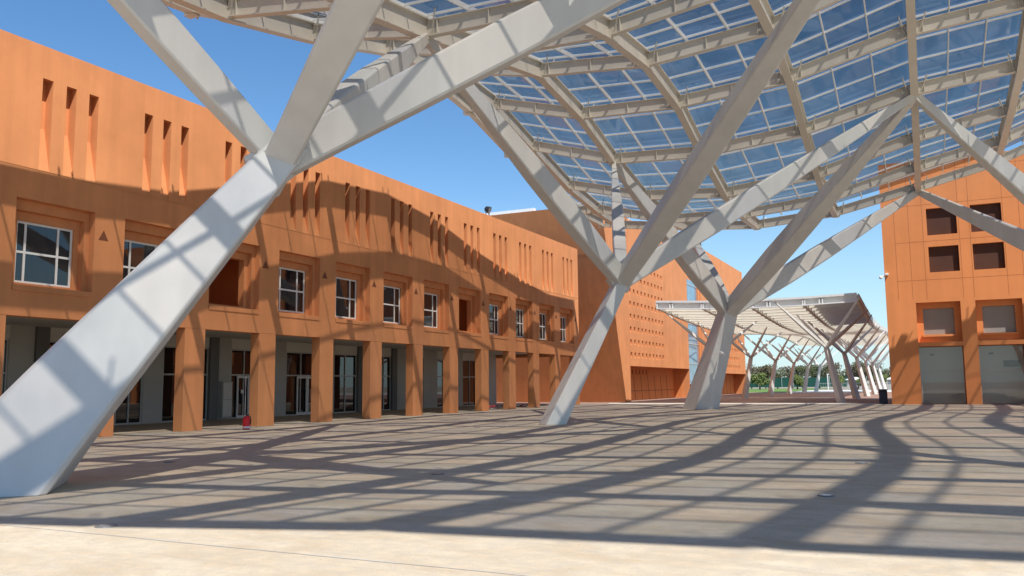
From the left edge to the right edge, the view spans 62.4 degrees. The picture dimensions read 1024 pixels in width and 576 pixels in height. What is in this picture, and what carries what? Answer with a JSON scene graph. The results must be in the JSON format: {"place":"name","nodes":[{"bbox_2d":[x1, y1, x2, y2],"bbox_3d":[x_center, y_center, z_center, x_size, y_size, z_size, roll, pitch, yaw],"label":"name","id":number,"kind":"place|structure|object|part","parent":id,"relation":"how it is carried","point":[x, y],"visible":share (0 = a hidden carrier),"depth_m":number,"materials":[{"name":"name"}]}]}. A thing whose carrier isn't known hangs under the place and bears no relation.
{"place":"outdoors","nodes":[
{"label":"outdoors","id":0,"kind":"place"},
{"bbox_2d":[0,29,579,436],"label":"arcade building","id":1,"kind":"structure","parent":0,"point":[338,285],"depth_m":39.50,"materials":[{"name":"paint"}]},
{"bbox_2d":[2,338,8,393],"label":"shop window","id":2,"kind":"structure","parent":1,"relation":"in","point":[4,379],"depth_m":34.39,"materials":[{"name":"black glass"}]},
{"bbox_2d":[14,220,72,287],"bbox_3d":[-15.737,-1.101,28.386,0.050,2.040,2.060,-4,-7,26],"label":"window","id":3,"kind":"structure","parent":1,"relation":"in","point":[43,254],"depth_m":28.39,"materials":[{"name":"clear glass"}]},
{"bbox_2d":[50,340,56,347],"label":"shop window","id":4,"kind":"structure","parent":1,"relation":"in","point":[52,342],"depth_m":36.30,"materials":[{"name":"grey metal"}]},
{"bbox_2d":[115,375,142,424],"bbox_3d":[-17.989,4.515,39.700,0.080,3.750,1.500,-4,-7,26],"label":"shop window","id":5,"kind":"structure","parent":1,"relation":"in","point":[129,411],"depth_m":39.80,"materials":[{"name":"glass"}]},
{"bbox_2d":[123,239,158,278],"bbox_3d":[-13.949,-0.696,32.064,0.050,2.040,2.060,-4,-7,26],"label":"window","id":6,"kind":"structure","parent":1,"relation":"in","point":[135,252],"depth_m":31.69,"materials":[{"name":"white glass"}]},
{"bbox_2d":[161,346,208,422],"bbox_3d":[-16.521,4.847,42.721,0.080,3.750,2.950,-4,-7,26],"label":"shop window","id":7,"kind":"structure","parent":1,"relation":"in","point":[169,351],"depth_m":41.90,"materials":[{"name":"glass"}]},
{"bbox_2d":[218,381,232,417],"bbox_3d":[-15.185,5.907,44.831,0.298,1.900,0.700,-4,-7,26],"label":"meter cabinet","id":8,"kind":"object","parent":1,"relation":"attached to","point":[225,401],"visible":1,"depth_m":44.64,"materials":[{"name":"grey metal"}]},
{"bbox_3d":[-15.059,5.899,44.771,0.018,1.780,0.600,-4,-7,26],"label":"door","id":9,"kind":"part","parent":8,"relation":"part of","materials":[{"name":"grey metal"}]},
{"bbox_2d":[230,349,250,418],"bbox_3d":[-14.531,5.298,46.815,0.080,3.750,3.000,-4,-7,26],"label":"shop window","id":10,"kind":"structure","parent":1,"relation":"in","point":[240,359],"depth_m":46.19,"materials":[{"name":"glass"}]},
{"bbox_2d":[236,376,249,417],"bbox_3d":[-14.471,5.992,46.598,0.115,2.280,1.880,-4,-7,26],"label":"entrance door","id":11,"kind":"structure","parent":1,"relation":"in","point":[248,385],"depth_m":46.11,"materials":[{"name":"grey metal"}]},
{"bbox_2d":[278,267,304,313],"bbox_3d":[-10.373,0.114,39.421,0.050,2.040,2.060,-4,-7,26],"label":"window","id":12,"kind":"structure","parent":1,"relation":"in","point":[291,281],"depth_m":39.55,"materials":[{"name":"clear glass"}]},
{"bbox_2d":[285,351,311,415],"bbox_3d":[-12.399,5.781,51.201,0.080,3.750,4.000,-4,-7,26],"label":"shop window","id":13,"kind":"structure","parent":1,"relation":"in","point":[297,363],"depth_m":50.42,"materials":[{"name":"glass"}]},
{"bbox_2d":[296,376,310,414],"bbox_3d":[-12.339,6.475,50.983,0.115,2.280,1.880,-4,-7,26],"label":"entrance door","id":14,"kind":"structure","parent":1,"relation":"in","point":[306,412],"depth_m":50.81,"materials":[{"name":"grey metal"}]},
{"bbox_2d":[335,277,355,318],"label":"window","id":15,"kind":"structure","parent":1,"relation":"in","point":[345,288],"depth_m":43.27,"materials":[{"name":"white glass"}]},
{"bbox_2d":[334,354,356,412],"bbox_3d":[-10.789,6.146,54.512,0.080,3.750,2.400,-4,-7,26],"label":"shop window","id":16,"kind":"structure","parent":1,"relation":"in","point":[344,364],"depth_m":54.56,"materials":[{"name":"glass"}]},
{"bbox_2d":[381,356,390,410],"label":"shop window","id":17,"kind":"structure","parent":1,"relation":"in","point":[386,360],"depth_m":58.73,"materials":[{"name":"glass"}]},
{"bbox_2d":[383,285,399,323],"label":"window","id":18,"kind":"structure","parent":1,"relation":"in","point":[391,302],"depth_m":47.01,"materials":[{"name":"white glass"}]},
{"bbox_2d":[424,293,436,327],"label":"window","id":19,"kind":"structure","parent":1,"relation":"in","point":[430,300],"depth_m":50.70,"materials":[{"name":"white glass"}]},
{"bbox_2d":[437,358,442,407],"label":"shop window","id":20,"kind":"structure","parent":1,"relation":"in","point":[439,361],"depth_m":65.29,"materials":[{"name":"glass"}]},
{"bbox_2d":[463,360,474,405],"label":"shop window","id":21,"kind":"structure","parent":1,"relation":"in","point":[468,365],"depth_m":69.42,"materials":[{"name":"metal"}]},
{"bbox_2d":[484,206,491,215],"bbox_3d":[-1.632,-5.213,57.377,0.484,0.691,0.506,-4,-7,26],"label":"floodlight","id":22,"kind":"object","parent":1,"relation":"on","point":[487,209],"visible":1,"depth_m":57.25,"materials":[{"name":"black metal"}]},
{"bbox_2d":[489,304,497,334],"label":"window","id":23,"kind":"structure","parent":1,"relation":"in","point":[493,309],"depth_m":58.13,"materials":[{"name":"white glass"}]},
{"bbox_2d":[516,309,522,336],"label":"window","id":24,"kind":"structure","parent":1,"relation":"in","point":[519,313],"depth_m":61.88,"materials":[{"name":"white glass"}]},
{"bbox_2d":[539,313,545,339],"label":"window","id":25,"kind":"structure","parent":1,"relation":"in","point":[541,316],"depth_m":65.57,"materials":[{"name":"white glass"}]},
{"bbox_2d":[560,317,565,341],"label":"window","id":26,"kind":"structure","parent":1,"relation":"in","point":[562,319],"depth_m":69.30,"materials":[{"name":"white glass"}]},
{"bbox_2d":[489,405,499,408],"bbox_3d":[-1.409,8.405,59.838,0.952,0.269,2.137,-4,-7,26],"label":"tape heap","id":27,"kind":"object","parent":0,"point":[493,406],"visible":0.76,"depth_m":59.55,"materials":[{"name":"red plastic"}]},
{"bbox_2d":[0,404,1023,575],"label":"plaza","id":28,"kind":"structure","parent":0,"point":[675,490],"depth_m":12.57,"materials":[{"name":"concrete"}]},
{"bbox_2d":[94,524,117,527],"bbox_3d":[-4.916,2.877,10.240,0.260,0.018,0.260,-4,-7,26],"label":"floor light","id":29,"kind":"object","parent":28,"relation":"on","point":[105,525],"visible":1,"depth_m":10.19,"materials":[{"name":"metal"}]},
{"bbox_2d":[242,414,250,428],"bbox_3d":[-10.559,5.314,33.654,0.309,0.595,0.309,3,-8,-31],"label":"fire extinguisher","id":30,"kind":"object","parent":28,"relation":"on","point":[247,421],"visible":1,"depth_m":33.54,"materials":[{"name":"red metal"}]},
{"bbox_2d":[0,524,531,575],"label":"floor joint","id":31,"kind":"object","parent":28,"relation":"on","point":[285,552],"visible":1,"depth_m":8.38,"materials":[{"name":"beige concrete"}]},
{"bbox_2d":[0,0,628,497],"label":"tree column","id":32,"kind":"object","parent":28,"relation":"on","point":[64,396],"visible":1,"depth_m":16.09,"materials":[{"name":"white metal"}]},
{"bbox_2d":[162,0,1023,230],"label":"glass canopy","id":33,"kind":"object","parent":32,"relation":"on","point":[632,60],"visible":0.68,"depth_m":42.18,"materials":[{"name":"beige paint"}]},
{"bbox_2d":[426,0,914,424],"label":"tree column","id":34,"kind":"object","parent":28,"relation":"on","point":[620,269],"visible":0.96,"depth_m":35.19,"materials":[{"name":"white metal"}]},
{"bbox_2d":[611,100,917,408],"bbox_3d":[16.813,-0.583,52.647,16.281,16.149,17.176,-4,-7,26],"label":"tree column","id":35,"kind":"object","parent":28,"relation":"on","point":[769,273],"visible":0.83,"depth_m":53.36,"materials":[{"name":"white metal"}]},
{"bbox_2d":[817,494,834,496],"bbox_3d":[4.582,3.024,12.334,0.260,0.018,0.260,-4,-7,26],"label":"floor light","id":36,"kind":"object","parent":28,"relation":"on","point":[825,495],"visible":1,"depth_m":12.27,"materials":[{"name":"metal"}]},
{"bbox_2d":[878,389,887,403],"bbox_3d":[27.305,7.979,62.190,0.620,1.070,0.610,-4,-7,26],"label":"litter bin","id":37,"kind":"object","parent":28,"relation":"on","point":[883,397],"visible":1,"depth_m":61.95,"materials":[{"name":"black plastic"}]},
{"bbox_2d":[879,151,1023,404],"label":"tower building","id":38,"kind":"structure","parent":28,"relation":"on","point":[954,287],"depth_m":60.51,"materials":[{"name":"paint"}]},
{"bbox_2d":[914,92,1023,250],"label":"tree column","id":39,"kind":"object","parent":28,"relation":"on","point":[1007,175],"visible":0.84,"depth_m":43.05,"materials":[{"name":"white metal"}]},
{"bbox_2d":[0,0,1023,381],"label":"sky","id":40,"kind":"structure","parent":0,"point":[439,150],"materials":[{"name":"blue"}]},
{"bbox_2d":[497,392,891,403],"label":"brick paving","id":41,"kind":"structure","parent":0,"point":[777,397],"depth_m":84.77,"materials":[{"name":"brown brick"}]},
{"bbox_2d":[484,208,701,401],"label":"perforated building","id":42,"kind":"structure","parent":41,"relation":"on","point":[647,350],"depth_m":81.71,"materials":[{"name":"paint"}]},
{"bbox_2d":[686,279,698,383],"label":"stair window","id":43,"kind":"structure","parent":42,"relation":"in","point":[691,288],"depth_m":103.15,"materials":[{"name":"blue glass"}]},
{"bbox_2d":[667,314,756,345],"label":"tree column","id":44,"kind":"object","parent":41,"relation":"on","point":[699,339],"visible":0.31,"depth_m":74.94,"materials":[{"name":"white metal"}]},
{"bbox_2d":[608,403,891,403],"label":"kerb","id":45,"kind":"structure","parent":41,"relation":"on","point":[752,403],"depth_m":66.39,"materials":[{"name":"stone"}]},
{"bbox_2d":[732,328,780,397],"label":"tree column","id":46,"kind":"object","parent":41,"relation":"on","point":[745,392],"visible":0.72,"depth_m":90.89,"materials":[{"name":"white metal"}]},
{"bbox_2d":[656,293,887,345],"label":"canopy","id":47,"kind":"object","parent":46,"relation":"on","point":[826,313],"visible":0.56,"depth_m":75.62,"materials":[{"name":"white metal"}]},
{"bbox_2d":[743,334,803,395],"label":"tree column","id":48,"kind":"object","parent":41,"relation":"on","point":[772,379],"visible":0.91,"depth_m":106.10,"materials":[{"name":"white metal"}]},
{"bbox_2d":[766,338,817,393],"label":"tree column","id":49,"kind":"object","parent":41,"relation":"on","point":[791,379],"visible":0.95,"depth_m":121.29,"materials":[{"name":"white metal"}]},
{"bbox_2d":[785,346,823,392],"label":"tree column","id":50,"kind":"object","parent":41,"relation":"on","point":[805,384],"visible":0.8,"depth_m":136.53,"materials":[{"name":"white metal"}]},
{"bbox_2d":[775,298,867,402],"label":"tree column","id":51,"kind":"object","parent":41,"relation":"on","point":[836,384],"visible":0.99,"depth_m":65.85,"materials":[{"name":"white metal"}]},
{"bbox_2d":[808,314,877,398],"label":"tree column","id":52,"kind":"object","parent":41,"relation":"on","point":[849,372],"visible":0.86,"depth_m":81.09,"materials":[{"name":"white metal"}]},
{"bbox_2d":[827,326,884,395],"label":"tree column","id":53,"kind":"object","parent":41,"relation":"on","point":[865,389],"visible":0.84,"depth_m":96.33,"materials":[{"name":"white metal"}]},
{"bbox_2d":[840,334,887,393],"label":"tree column","id":54,"kind":"object","parent":41,"relation":"on","point":[869,374],"visible":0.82,"depth_m":111.52,"materials":[{"name":"white metal"}]},
{"bbox_2d":[848,341,888,392],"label":"tree column","id":55,"kind":"object","parent":41,"relation":"on","point":[876,377],"visible":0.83,"depth_m":126.76,"materials":[{"name":"white metal"}]},
{"bbox_2d":[699,250,745,393],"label":"perforated building","id":56,"kind":"structure","parent":0,"point":[731,278],"depth_m":125.58,"materials":[{"name":"paint"}]},
{"bbox_2d":[749,388,831,391],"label":"lawn","id":57,"kind":"structure","parent":0,"point":[766,390],"depth_m":182.44,"materials":[{"name":"green plant"}]},
{"bbox_2d":[750,372,769,389],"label":"young tree","id":58,"kind":"object","parent":57,"relation":"on","point":[761,379],"visible":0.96,"depth_m":197.49,"materials":[{"name":"green plant"}]},
{"bbox_2d":[793,374,803,388],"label":"young tree","id":59,"kind":"object","parent":57,"relation":"on","point":[798,380],"visible":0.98,"depth_m":200.67,"materials":[{"name":"green plant"}]},
{"bbox_2d":[749,376,866,387],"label":"windscreen fence","id":60,"kind":"object","parent":57,"relation":"on","point":[781,382],"visible":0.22,"depth_m":222.82,"materials":[{"name":"green metal"}]},
{"bbox_2d":[749,382,890,392],"bbox_3d":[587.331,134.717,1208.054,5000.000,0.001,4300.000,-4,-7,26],"label":"ground","id":61,"kind":"structure","parent":0,"point":[845,388],"depth_m":251.82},
{"bbox_2d":[746,364,759,388],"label":"broadleaf tree","id":62,"kind":"object","parent":61,"relation":"on","point":[753,367],"visible":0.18,"depth_m":244.23,"materials":[{"name":"green plant"}]},
{"bbox_2d":[753,364,776,388],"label":"broadleaf tree","id":63,"kind":"object","parent":61,"relation":"on","point":[766,369],"visible":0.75,"depth_m":232.42,"materials":[{"name":"green plant"}]},
{"bbox_2d":[766,370,789,388],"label":"broadleaf tree","id":64,"kind":"object","parent":61,"relation":"on","point":[783,373],"visible":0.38,"depth_m":234.15,"materials":[{"name":"green plant"}]},
{"bbox_2d":[776,366,800,377],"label":"broadleaf tree","id":65,"kind":"object","parent":61,"relation":"on","point":[788,371],"visible":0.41,"depth_m":239.41,"materials":[{"name":"green plant"}]},
{"bbox_2d":[795,365,809,387],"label":"broadleaf tree","id":66,"kind":"object","parent":61,"relation":"on","point":[801,371],"visible":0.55,"depth_m":235.51,"materials":[{"name":"green plant"}]},
{"bbox_2d":[804,365,829,387],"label":"broadleaf tree","id":67,"kind":"object","parent":61,"relation":"on","point":[813,370],"visible":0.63,"depth_m":230.53,"materials":[{"name":"green plant"}]},
{"bbox_2d":[819,362,843,375],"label":"broadleaf tree","id":68,"kind":"object","parent":61,"relation":"on","point":[836,367],"visible":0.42,"depth_m":230.68,"materials":[{"name":"green plant"}]},
{"bbox_2d":[838,376,844,384],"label":"shrub","id":69,"kind":"object","parent":61,"relation":"on","point":[842,379],"visible":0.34,"depth_m":183.75,"materials":[{"name":"green plant"}]},
{"bbox_2d":[838,369,854,376],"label":"broadleaf tree","id":70,"kind":"object","parent":61,"relation":"on","point":[842,373],"visible":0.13,"depth_m":232.91,"materials":[{"name":"green plant"}]},
{"bbox_2d":[846,377,861,388],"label":"garden hut","id":71,"kind":"object","parent":61,"relation":"on","point":[848,385],"visible":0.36,"depth_m":198.23,"materials":[{"name":"white"}]},
{"bbox_2d":[845,361,869,379],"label":"broadleaf tree","id":72,"kind":"object","parent":61,"relation":"on","point":[854,368],"visible":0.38,"depth_m":228.00,"materials":[{"name":"green plant"}]},
{"bbox_2d":[856,378,868,389],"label":"shrub","id":73,"kind":"object","parent":61,"relation":"on","point":[858,382],"visible":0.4,"depth_m":180.05,"materials":[{"name":"green plant"}]},
{"bbox_2d":[853,360,883,378],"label":"broadleaf tree","id":74,"kind":"object","parent":61,"relation":"on","point":[864,369],"visible":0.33,"depth_m":224.29,"materials":[{"name":"green plant"}]},
{"bbox_2d":[873,374,888,384],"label":"shrub","id":75,"kind":"object","parent":61,"relation":"on","point":[885,377],"visible":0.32,"depth_m":178.65,"materials":[{"name":"green plant"}]},
{"bbox_2d":[871,368,890,377],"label":"broadleaf tree","id":76,"kind":"object","parent":61,"relation":"on","point":[884,372],"visible":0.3,"depth_m":222.66,"materials":[{"name":"green plant"}]},
{"bbox_2d":[795,390,891,391],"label":"pale pavement","id":77,"kind":"structure","parent":0,"point":[833,391],"depth_m":153.63,"materials":[{"name":"beige concrete"}]},
{"bbox_2d":[798,348,837,390],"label":"tree column","id":78,"kind":"object","parent":77,"relation":"on","point":[818,376],"visible":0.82,"depth_m":151.70,"materials":[{"name":"white metal"}]},
{"bbox_2d":[856,345,888,388],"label":"tree column","id":79,"kind":"object","parent":77,"relation":"on","point":[883,385],"visible":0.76,"depth_m":141.93,"materials":[{"name":"white metal"}]},
{"bbox_2d":[887,377,890,388],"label":"garden hut","id":80,"kind":"object","parent":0,"point":[889,382],"visible":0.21,"depth_m":194.51,"materials":[{"name":"white"}]}
]}

